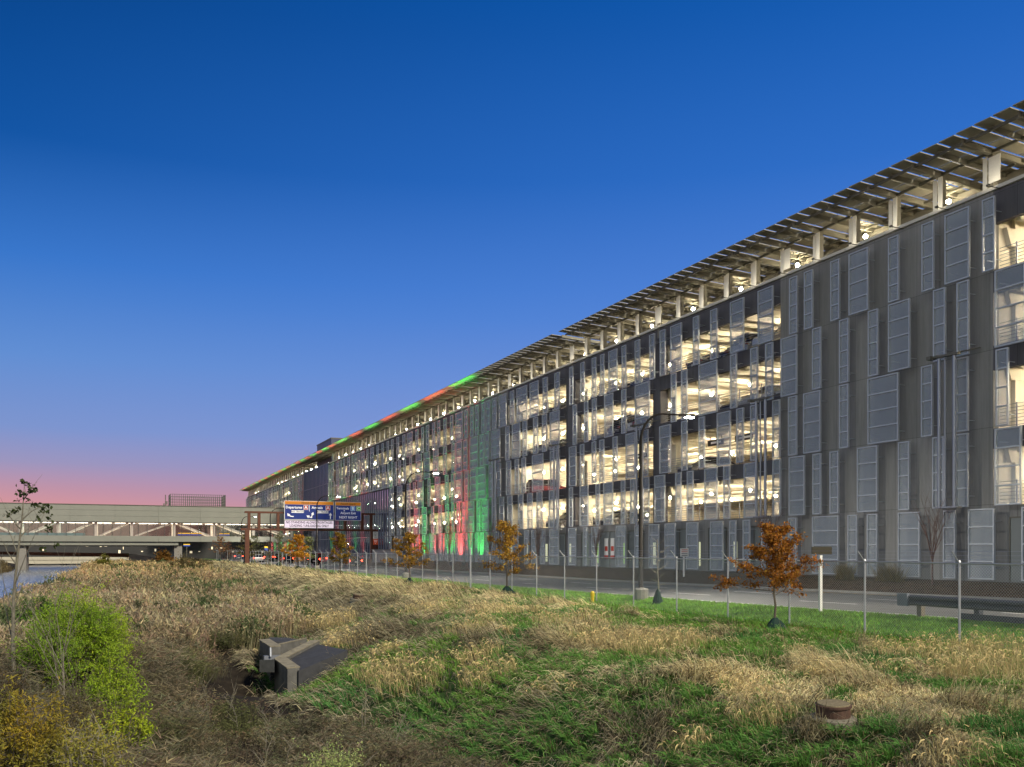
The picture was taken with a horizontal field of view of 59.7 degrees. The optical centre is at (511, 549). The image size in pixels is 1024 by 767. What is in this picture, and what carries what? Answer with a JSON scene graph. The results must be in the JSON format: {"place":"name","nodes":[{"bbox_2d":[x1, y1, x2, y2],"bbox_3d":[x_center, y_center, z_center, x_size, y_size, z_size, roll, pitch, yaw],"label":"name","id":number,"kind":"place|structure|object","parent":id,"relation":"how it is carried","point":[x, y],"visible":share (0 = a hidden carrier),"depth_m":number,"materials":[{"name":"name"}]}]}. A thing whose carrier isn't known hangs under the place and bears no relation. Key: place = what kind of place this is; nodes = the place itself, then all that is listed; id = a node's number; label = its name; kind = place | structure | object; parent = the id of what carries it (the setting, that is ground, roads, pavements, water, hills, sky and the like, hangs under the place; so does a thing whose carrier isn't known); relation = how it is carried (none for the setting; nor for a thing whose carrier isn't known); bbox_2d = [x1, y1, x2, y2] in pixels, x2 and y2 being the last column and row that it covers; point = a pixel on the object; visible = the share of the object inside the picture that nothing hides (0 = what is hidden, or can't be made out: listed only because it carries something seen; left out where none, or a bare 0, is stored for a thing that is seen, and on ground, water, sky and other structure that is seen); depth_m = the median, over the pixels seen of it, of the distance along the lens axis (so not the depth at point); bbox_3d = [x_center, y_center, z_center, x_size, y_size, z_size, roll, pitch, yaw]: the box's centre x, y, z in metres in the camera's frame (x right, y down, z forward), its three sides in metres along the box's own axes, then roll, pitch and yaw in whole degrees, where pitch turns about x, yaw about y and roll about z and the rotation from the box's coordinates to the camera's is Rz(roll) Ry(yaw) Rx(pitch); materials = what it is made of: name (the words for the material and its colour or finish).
{"place":"outdoors","nodes":[
{"label":"outdoors","id":0,"kind":"place"},
{"bbox_2d":[0,564,80,597],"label":"water","id":1,"kind":"structure","parent":0,"point":[33,573],"depth_m":127.25,"materials":[{"name":"blue liquid"}]},
{"bbox_2d":[168,494,225,506],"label":"mechanical screen","id":2,"kind":"object","parent":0,"point":[201,500],"visible":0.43,"depth_m":219.62,"materials":[{"name":"grey"}]},
{"bbox_2d":[0,0,1023,506],"label":"sky","id":3,"kind":"structure","parent":0,"point":[238,238],"materials":[{"name":"blue"}]},
{"bbox_2d":[5,557,1023,766],"bbox_3d":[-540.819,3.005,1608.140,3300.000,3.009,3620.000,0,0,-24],"label":"ground","id":4,"kind":"structure","parent":0,"point":[241,676],"depth_m":21.72,"materials":[{"name":"soil"}]},
{"bbox_2d":[0,557,13,572],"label":"shore reeds","id":5,"kind":"object","parent":4,"relation":"on","point":[4,567],"visible":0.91,"depth_m":141.88,"materials":[{"name":"brown plant"}]},
{"bbox_2d":[0,657,40,737],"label":"shrub","id":6,"kind":"object","parent":4,"relation":"on","point":[14,686],"visible":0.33,"depth_m":17.14,"materials":[{"name":"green plant"}]},
{"bbox_2d":[0,476,59,678],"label":"sapling","id":7,"kind":"object","parent":4,"relation":"on","point":[14,511],"visible":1,"depth_m":19.48,"materials":[{"name":"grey plant"}]},
{"bbox_2d":[10,590,61,632],"bbox_3d":[-14.235,2.310,26.876,1.532,2.269,1.719,0,0,-24],"label":"willow bush","id":8,"kind":"object","parent":4,"relation":"on","point":[43,600],"visible":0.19,"depth_m":26.76,"materials":[{"name":"green plant"}]},
{"bbox_2d":[0,674,82,766],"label":"shrub","id":9,"kind":"object","parent":4,"relation":"on","point":[38,749],"visible":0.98,"depth_m":12.17,"materials":[{"name":"yellow plant"}]},
{"bbox_2d":[0,568,101,702],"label":"sapling","id":10,"kind":"object","parent":4,"relation":"on","point":[57,646],"visible":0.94,"depth_m":16.37,"materials":[{"name":"brown plant"}]},
{"bbox_2d":[0,593,104,703],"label":"willow bush","id":11,"kind":"object","parent":4,"relation":"on","point":[34,653],"visible":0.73,"depth_m":19.83,"materials":[{"name":"green plant"}]},
{"bbox_2d":[9,520,96,702],"bbox_3d":[-9.458,1.728,18.355,1.975,4.639,1.300,0,0,0],"label":"sapling","id":12,"kind":"object","parent":4,"relation":"on","point":[55,602],"visible":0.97,"depth_m":18.41,"materials":[{"name":"brown plant"}]},
{"bbox_2d":[0,557,128,564],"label":"road bridge","id":13,"kind":"structure","parent":4,"relation":"on","point":[49,560],"depth_m":200.87,"materials":[{"name":"concrete"}]},
{"bbox_2d":[29,673,120,743],"bbox_3d":[-7.563,3.048,15.456,1.654,1.789,1.832,0,0,-24],"label":"shrub","id":14,"kind":"object","parent":4,"relation":"on","point":[69,698],"visible":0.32,"depth_m":15.56,"materials":[{"name":"green plant"}]},
{"bbox_2d":[0,552,154,561],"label":"ramp wall","id":15,"kind":"structure","parent":4,"relation":"on","point":[132,557],"depth_m":172.10,"materials":[{"name":"concrete"}]},
{"bbox_2d":[27,577,143,696],"bbox_3d":[-10.090,2.083,21.166,2.531,2.877,2.836,0,0,-24],"label":"willow bush","id":16,"kind":"object","parent":4,"relation":"on","point":[86,625],"visible":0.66,"depth_m":20.77,"materials":[{"name":"green plant"}]},
{"bbox_2d":[42,699,145,766],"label":"shrub","id":17,"kind":"object","parent":4,"relation":"on","point":[103,753],"visible":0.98,"depth_m":11.94,"materials":[{"name":"green plant"}]},
{"bbox_2d":[94,552,114,563],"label":"shrub","id":18,"kind":"object","parent":4,"relation":"on","point":[102,559],"visible":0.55,"depth_m":119.55,"materials":[{"name":"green plant"}]},
{"bbox_2d":[73,632,148,719],"bbox_3d":[-8.279,2.812,18.423,1.474,2.243,1.619,0,0,-24],"label":"willow bush","id":19,"kind":"object","parent":4,"relation":"on","point":[109,677],"visible":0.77,"depth_m":18.35,"materials":[{"name":"green plant"}]},
{"bbox_2d":[88,680,158,756],"bbox_3d":[-6.561,3.066,15.055,1.024,1.758,1.097,0,0,33],"label":"willow bush","id":20,"kind":"object","parent":4,"relation":"on","point":[125,726],"visible":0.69,"depth_m":14.97,"materials":[{"name":"green plant"}]},
{"bbox_2d":[0,522,288,558],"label":"terminal building","id":21,"kind":"structure","parent":4,"relation":"on","point":[198,550],"depth_m":222.35,"materials":[{"name":"grey"}]},
{"bbox_2d":[129,599,171,611],"bbox_3d":[-14.955,2.740,37.065,2.156,1.479,2.051,0,0,-24],"label":"reed clump","id":22,"kind":"object","parent":4,"relation":"on","point":[138,603],"visible":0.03,"depth_m":36.70,"materials":[{"name":"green plant"}]},
{"bbox_2d":[0,502,314,569],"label":"pedestrian bridge","id":23,"kind":"structure","parent":4,"relation":"on","point":[165,515],"depth_m":164.94,"materials":[{"name":"grey paint"}]},
{"bbox_2d":[153,548,176,560],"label":"shrub","id":24,"kind":"object","parent":4,"relation":"on","point":[164,554],"visible":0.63,"depth_m":149.36,"materials":[{"name":"brown plant"}]},
{"bbox_2d":[0,557,332,667],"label":"reed bed","id":25,"kind":"object","parent":4,"relation":"on","point":[269,608],"visible":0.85,"depth_m":38.36,"materials":[{"name":"beige plant"}]},
{"bbox_2d":[163,551,206,568],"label":"shrub","id":26,"kind":"object","parent":4,"relation":"on","point":[183,560],"visible":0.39,"depth_m":104.15,"materials":[{"name":"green plant"}]},
{"bbox_2d":[188,557,213,564],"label":"bank grass","id":27,"kind":"structure","parent":4,"relation":"on","point":[196,559],"depth_m":161.46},
{"bbox_2d":[170,584,234,612],"bbox_3d":[-13.348,2.484,37.885,3.534,2.072,3.512,0,0,-24],"label":"reed clump","id":28,"kind":"object","parent":4,"relation":"on","point":[202,600],"visible":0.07,"depth_m":37.88,"materials":[{"name":"beige plant"}]},
{"bbox_2d":[14,667,416,766],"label":"bare twigs","id":29,"kind":"object","parent":4,"relation":"on","point":[286,725],"visible":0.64,"depth_m":16.95,"materials":[{"name":"brown plant"}]},
{"bbox_2d":[209,536,228,560],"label":"oak tree","id":30,"kind":"object","parent":4,"relation":"on","point":[220,542],"visible":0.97,"depth_m":169.19,"materials":[{"name":"brown plant"}]},
{"bbox_2d":[203,627,254,653],"bbox_3d":[-9.275,2.931,28.970,1.688,0.941,1.762,0,0,34],"label":"shrub","id":31,"kind":"object","parent":4,"relation":"on","point":[227,641],"visible":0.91,"depth_m":28.82,"materials":[{"name":"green plant"}]},
{"bbox_2d":[236,534,254,563],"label":"oak tree","id":32,"kind":"object","parent":4,"relation":"on","point":[242,545],"visible":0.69,"depth_m":137.72,"materials":[{"name":"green plant"}]},
{"bbox_2d":[249,535,263,563],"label":"verge tree","id":33,"kind":"object","parent":4,"relation":"on","point":[254,537],"visible":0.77,"depth_m":148.15,"materials":[{"name":"green plant"}]},
{"bbox_2d":[0,622,514,766],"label":"dry weeds","id":34,"kind":"object","parent":4,"relation":"on","point":[173,744],"visible":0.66,"depth_m":17.69,"materials":[{"name":"brown plant"}]},
{"bbox_2d":[267,533,291,565],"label":"verge tree","id":35,"kind":"object","parent":4,"relation":"on","point":[280,537],"visible":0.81,"depth_m":124.80,"materials":[{"name":"green plant"}]},
{"bbox_2d":[280,534,310,568],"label":"oak tree","id":36,"kind":"object","parent":4,"relation":"on","point":[298,539],"visible":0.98,"depth_m":99.00,"materials":[{"name":"orange plant"}]},
{"bbox_2d":[259,637,347,694],"bbox_3d":[-6.698,3.603,27.389,2.462,1.494,5.734,0,0,-24],"label":"outfall","id":37,"kind":"object","parent":4,"relation":"on","point":[286,662],"visible":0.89,"depth_m":25.79,"materials":[{"name":"concrete"}]},
{"bbox_2d":[240,511,377,563],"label":"sign gantry","id":38,"kind":"object","parent":4,"relation":"on","point":[370,529],"visible":0.86,"depth_m":131.71,"materials":[{"name":"orange metal"}]},
{"bbox_2d":[284,501,333,519],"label":"road sign","id":39,"kind":"object","parent":38,"relation":"attached to","point":[299,510],"visible":0.98,"depth_m":133.03,"materials":[{"name":"blue"}]},
{"bbox_2d":[284,520,333,528],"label":"message board","id":40,"kind":"object","parent":38,"relation":"attached to","point":[326,524],"visible":0.96,"depth_m":133.03,"materials":[{"name":"grey paint"}]},
{"bbox_2d":[335,502,360,520],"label":"road sign","id":41,"kind":"object","parent":38,"relation":"attached to","point":[347,511],"visible":1,"depth_m":135.44,"materials":[{"name":"blue"}]},
{"bbox_2d":[303,536,314,568],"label":"verge tree","id":42,"kind":"object","parent":4,"relation":"on","point":[309,548],"visible":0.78,"depth_m":105.41,"materials":[{"name":"green plant"}]},
{"bbox_2d":[314,496,340,568],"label":"street lamp","id":43,"kind":"object","parent":4,"relation":"on","point":[317,566],"visible":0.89,"depth_m":103.15,"materials":[{"name":"metal"}]},
{"bbox_2d":[292,733,388,766],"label":"shrub","id":44,"kind":"object","parent":4,"relation":"on","point":[335,763],"visible":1,"depth_m":11.18,"materials":[{"name":"green plant"}]},
{"bbox_2d":[328,532,355,573],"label":"oak tree","id":45,"kind":"object","parent":4,"relation":"on","point":[340,539],"visible":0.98,"depth_m":80.87,"materials":[{"name":"brown plant"}]},
{"bbox_2d":[350,593,363,604],"bbox_3d":[-7.767,2.674,45.002,0.828,0.843,0.828,4,5,-14],"label":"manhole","id":46,"kind":"object","parent":4,"relation":"on","point":[354,598],"visible":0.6,"depth_m":44.74,"materials":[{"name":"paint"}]},
{"bbox_2d":[373,532,377,548],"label":"directional sign","id":47,"kind":"object","parent":4,"relation":"on","point":[375,538],"visible":1,"depth_m":137.25,"materials":[{"name":"white"}]},
{"bbox_2d":[371,549,400,562],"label":"service cabinet","id":48,"kind":"object","parent":4,"relation":"on","point":[382,551],"visible":0.55,"depth_m":125.71,"materials":[{"name":"grey"}]},
{"bbox_2d":[380,531,432,582],"bbox_3d":[-6.934,0.634,60.056,2.674,3.699,3.328,0,0,-42],"label":"oak tree","id":49,"kind":"object","parent":4,"relation":"on","point":[409,537],"visible":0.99,"depth_m":60.03,"materials":[{"name":"orange plant"}]},
{"bbox_2d":[402,471,438,577],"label":"street lamp","id":50,"kind":"object","parent":4,"relation":"on","point":[404,575],"visible":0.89,"depth_m":70.95,"materials":[{"name":"metal"}]},
{"bbox_2d":[439,513,457,551],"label":"bare tree","id":51,"kind":"object","parent":4,"relation":"on","point":[449,539],"visible":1,"depth_m":103.63,"materials":[{"name":"brown plant"}]},
{"bbox_2d":[484,513,496,552],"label":"bare tree","id":52,"kind":"object","parent":4,"relation":"on","point":[490,543],"visible":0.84,"depth_m":92.14,"materials":[{"name":"brown plant"}]},
{"bbox_2d":[477,518,539,593],"bbox_3d":[0.010,0.442,45.270,3.024,4.074,3.227,0,0,-24],"label":"oak tree","id":53,"kind":"object","parent":4,"relation":"on","point":[509,531],"visible":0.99,"depth_m":45.37,"materials":[{"name":"orange plant"}]},
{"bbox_2d":[530,515,544,566],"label":"bare tree","id":54,"kind":"object","parent":4,"relation":"on","point":[538,539],"visible":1,"depth_m":81.55,"materials":[{"name":"brown plant"}]},
{"bbox_2d":[588,508,603,554],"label":"bare tree","id":55,"kind":"object","parent":4,"relation":"on","point":[596,544],"visible":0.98,"depth_m":71.56,"materials":[{"name":"brown plant"}]},
{"bbox_2d":[207,559,1023,766],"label":"dry grass","id":56,"kind":"structure","parent":4,"relation":"on","point":[880,690],"depth_m":16.81,"materials":[{"name":"plant"}]},
{"bbox_2d":[215,548,1023,649],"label":"chain link fence","id":57,"kind":"object","parent":4,"relation":"on","point":[959,627],"visible":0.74,"depth_m":30.36,"materials":[{"name":"silver metal"}]},
{"bbox_2d":[241,100,1023,582],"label":"parking garage","id":58,"kind":"structure","parent":4,"relation":"on","point":[891,362],"depth_m":53.83,"materials":[{"name":"grey metal"}]},
{"bbox_2d":[514,535,522,563],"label":"service door","id":59,"kind":"structure","parent":58,"relation":"in","point":[520,538],"depth_m":89.38,"materials":[{"name":"grey"}]},
{"bbox_2d":[532,535,541,564],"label":"service door","id":60,"kind":"structure","parent":58,"relation":"in","point":[533,548],"depth_m":86.14,"materials":[{"name":"grey"}]},
{"bbox_2d":[523,479,565,493],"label":"car","id":61,"kind":"object","parent":58,"relation":"on","point":[540,485],"visible":0.14,"depth_m":89.61,"materials":[{"name":"red paint"}]},
{"bbox_2d":[554,534,564,564],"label":"service door","id":62,"kind":"structure","parent":58,"relation":"in","point":[562,536],"depth_m":81.04,"materials":[{"name":"grey"}]},
{"bbox_2d":[552,433,583,447],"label":"car","id":63,"kind":"object","parent":58,"relation":"on","point":[562,441],"visible":0.08,"depth_m":82.91,"materials":[{"name":"black paint"}]},
{"bbox_2d":[546,512,594,527],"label":"car","id":64,"kind":"object","parent":58,"relation":"on","point":[562,518],"visible":0.19,"depth_m":85.01,"materials":[{"name":"black paint"}]},
{"bbox_2d":[582,533,592,565],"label":"service door","id":65,"kind":"structure","parent":58,"relation":"in","point":[589,536],"depth_m":76.19,"materials":[{"name":"grey"}]},
{"bbox_2d":[600,532,620,566],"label":"service door","id":66,"kind":"structure","parent":58,"relation":"in","point":[609,535],"depth_m":72.91,"materials":[{"name":"grey"}]},
{"bbox_2d":[607,418,624,435],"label":"car","id":67,"kind":"object","parent":58,"relation":"on","point":[616,426],"visible":0.09,"depth_m":73.82,"materials":[{"name":"black paint"}]},
{"bbox_2d":[593,511,647,524],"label":"car","id":68,"kind":"object","parent":58,"relation":"on","point":[617,518],"visible":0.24,"depth_m":76.49,"materials":[{"name":"black paint"}]},
{"bbox_2d":[629,531,638,567],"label":"service door","id":69,"kind":"structure","parent":58,"relation":"in","point":[631,533],"depth_m":69.51,"materials":[{"name":"grey"}]},
{"bbox_2d":[623,414,652,431],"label":"car","id":70,"kind":"object","parent":58,"relation":"on","point":[631,420],"visible":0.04,"depth_m":71.90,"materials":[{"name":"white paint"}]},
{"bbox_2d":[630,371,670,386],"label":"car","id":71,"kind":"object","parent":58,"relation":"on","point":[643,381],"visible":0.02,"depth_m":70.86,"materials":[{"name":"blue paint"}]},
{"bbox_2d":[633,410,683,428],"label":"car","id":72,"kind":"object","parent":58,"relation":"on","point":[644,419],"visible":0.06,"depth_m":69.69,"materials":[{"name":"black paint"}]},
{"bbox_2d":[670,529,688,569],"bbox_3d":[11.994,0.025,63.774,0.038,2.850,2.400,0,0,-24],"label":"service door","id":73,"kind":"structure","parent":58,"relation":"in","point":[683,532],"depth_m":63.89,"materials":[{"name":"grey"}]},
{"bbox_2d":[686,353,715,367],"bbox_3d":[15.055,-13.283,64.635,4.626,1.465,1.860,0,0,-24],"label":"car","id":74,"kind":"object","parent":58,"relation":"on","point":[701,360],"visible":0.08,"depth_m":63.58,"materials":[{"name":"grey paint"}]},
{"bbox_2d":[677,456,736,472],"bbox_3d":[14.614,-6.032,65.751,4.626,1.465,1.860,0,0,-24],"label":"car","id":75,"kind":"object","parent":58,"relation":"on","point":[707,463],"visible":0.2,"depth_m":64.93,"materials":[{"name":"grey paint"}]},
{"bbox_2d":[709,528,726,570],"bbox_3d":[13.760,0.025,59.744,0.038,2.850,1.900,0,0,-24],"label":"panel","id":76,"kind":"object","parent":58,"relation":"in","point":[716,538],"depth_m":59.61,"materials":[{"name":"grey"}]},
{"bbox_2d":[711,348,729,360],"bbox_3d":[16.211,-13.283,61.997,4.626,1.465,1.860,0,0,-24],"label":"car","id":77,"kind":"object","parent":58,"relation":"on","point":[725,353],"visible":0.06,"depth_m":60.68,"materials":[{"name":"black paint"}]},
{"bbox_2d":[720,394,753,408],"bbox_3d":[16.540,-9.832,61.355,4.626,1.465,1.860,0,0,-24],"label":"car","id":78,"kind":"object","parent":58,"relation":"on","point":[728,404],"visible":0.04,"depth_m":60.40,"materials":[{"name":"black paint"}]},
{"bbox_2d":[729,332,760,354],"bbox_3d":[17.082,-13.418,60.020,4.635,1.735,1.860,0,0,-24],"label":"car","id":79,"kind":"object","parent":58,"relation":"on","point":[746,339],"visible":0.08,"depth_m":58.81,"materials":[{"name":"grey paint"}]},
{"bbox_2d":[745,527,764,571],"bbox_3d":[15.285,0.025,56.263,0.038,2.850,2.200,0,0,-24],"label":"panel","id":80,"kind":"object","parent":58,"relation":"in","point":[755,532],"depth_m":56.27,"materials":[{"name":"grey"}]},
{"bbox_2d":[737,384,779,405],"bbox_3d":[17.403,-9.967,59.375,4.635,1.735,1.860,0,0,-24],"label":"car","id":81,"kind":"object","parent":58,"relation":"on","point":[763,392],"visible":0.07,"depth_m":58.60,"materials":[{"name":"grey paint"}]},
{"bbox_2d":[752,327,779,346],"bbox_3d":[18.164,-13.467,57.612,5.255,1.835,1.860,0,0,-24],"label":"car","id":82,"kind":"object","parent":58,"relation":"on","point":[765,339],"visible":0.06,"depth_m":56.22,"materials":[{"name":"white paint"}]},
{"bbox_2d":[1011,518,1023,581],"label":"panel","id":83,"kind":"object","parent":58,"relation":"in","point":[1015,522],"depth_m":39.78,"materials":[{"name":"grey"}]},
{"bbox_2d":[246,575,1023,766],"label":"green grass","id":84,"kind":"structure","parent":4,"relation":"on","point":[1015,753],"depth_m":16.44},
{"bbox_2d":[273,559,1023,600],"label":"kerb","id":85,"kind":"structure","parent":4,"relation":"on","point":[979,597],"depth_m":49.67,"materials":[{"name":"concrete"}]},
{"bbox_2d":[646,538,670,604],"bbox_3d":[6.020,0.953,36.621,1.113,2.815,1.236,0,0,13],"label":"bare tree","id":86,"kind":"object","parent":4,"relation":"on","point":[656,598],"visible":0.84,"depth_m":36.62,"materials":[{"name":"brown plant"}]},
{"bbox_2d":[634,413,694,599],"bbox_3d":[6.719,-1.765,39.386,3.080,8.530,0.660,0,0,-24],"label":"street lamp","id":87,"kind":"object","parent":4,"relation":"on","point":[640,579],"visible":0.86,"depth_m":38.83,"materials":[{"name":"metal"}]},
{"bbox_2d":[680,548,688,576],"bbox_3d":[11.510,0.983,59.698,0.660,2.092,0.120,0,0,-24],"label":"road sign","id":88,"kind":"object","parent":4,"relation":"on","point":[684,552],"visible":0.94,"depth_m":59.67,"materials":[{"name":"white"}]},
{"bbox_2d":[708,521,828,629],"bbox_3d":[7.710,0.824,25.860,3.599,3.317,2.581,0,0,-24],"label":"oak tree","id":89,"kind":"object","parent":4,"relation":"on","point":[782,552],"visible":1,"depth_m":25.61,"materials":[{"name":"orange plant"}]},
{"bbox_2d":[752,492,784,567],"bbox_3d":[14.845,-0.937,52.537,3.302,5.633,1.844,0,0,-38],"label":"bare tree","id":90,"kind":"object","parent":4,"relation":"on","point":[764,521],"visible":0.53,"depth_m":52.59,"materials":[{"name":"brown plant"}]},
{"bbox_2d":[811,547,831,611],"bbox_3d":[10.140,1.095,29.309,0.840,2.354,0.115,0,0,-24],"label":"road sign","id":91,"kind":"object","parent":4,"relation":"on","point":[819,551],"visible":0.75,"depth_m":29.29,"materials":[{"name":"white"}]},
{"bbox_2d":[807,699,857,728],"bbox_3d":[4.274,2.377,11.901,0.662,0.675,0.662,3,5,43],"label":"manhole","id":92,"kind":"object","parent":4,"relation":"on","point":[840,709],"visible":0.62,"depth_m":11.71,"materials":[{"name":"paint"}]},
{"bbox_2d":[831,563,858,579],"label":"ornamental grass","id":93,"kind":"object","parent":4,"relation":"on","point":[844,573],"depth_m":46.90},
{"bbox_2d":[870,563,909,581],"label":"ornamental grass","id":94,"kind":"object","parent":4,"relation":"on","point":[888,576],"depth_m":44.11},
{"bbox_2d":[907,488,955,584],"bbox_3d":[20.005,-0.555,41.884,2.027,4.820,2.441,0,0,-24],"label":"bare tree","id":95,"kind":"object","parent":4,"relation":"on","point":[932,552],"visible":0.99,"depth_m":41.87,"materials":[{"name":"brown plant"}]},
{"bbox_2d":[897,593,1023,623],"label":"guardrail","id":96,"kind":"object","parent":4,"relation":"on","point":[1015,606],"visible":0.69,"depth_m":24.19,"materials":[{"name":"grey"}]},
{"bbox_2d":[224,559,1023,617],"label":"road","id":97,"kind":"structure","parent":0,"point":[700,590],"depth_m":44.36,"materials":[{"name":"asphalt"}]},
{"bbox_2d":[232,552,242,559],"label":"car","id":98,"kind":"object","parent":97,"relation":"on","point":[236,556],"visible":0.72,"depth_m":195.28,"materials":[{"name":"blue paint"}]},
{"bbox_2d":[251,554,263,561],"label":"car","id":99,"kind":"object","parent":97,"relation":"on","point":[256,557],"visible":0.62,"depth_m":167.11,"materials":[{"name":"white paint"}]},
{"bbox_2d":[303,554,319,564],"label":"car","id":100,"kind":"object","parent":97,"relation":"on","point":[311,560],"visible":0.54,"depth_m":137.30,"materials":[{"name":"black paint"}]},
{"bbox_2d":[344,556,362,565],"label":"car","id":101,"kind":"object","parent":97,"relation":"on","point":[355,560],"visible":0.5,"depth_m":127.81,"materials":[{"name":"grey paint"}]},
{"bbox_2d":[231,560,1021,617],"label":"road marking","id":102,"kind":"object","parent":97,"relation":"on","point":[701,594],"visible":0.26,"depth_m":42.47,"materials":[{"name":"white paint"}]},
{"bbox_2d":[254,581,1023,766],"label":"seed head grass","id":103,"kind":"structure","parent":0,"point":[962,660],"depth_m":19.65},
{"bbox_2d":[303,568,1023,655],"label":"lawn grass","id":104,"kind":"structure","parent":0,"point":[903,620],"depth_m":28.06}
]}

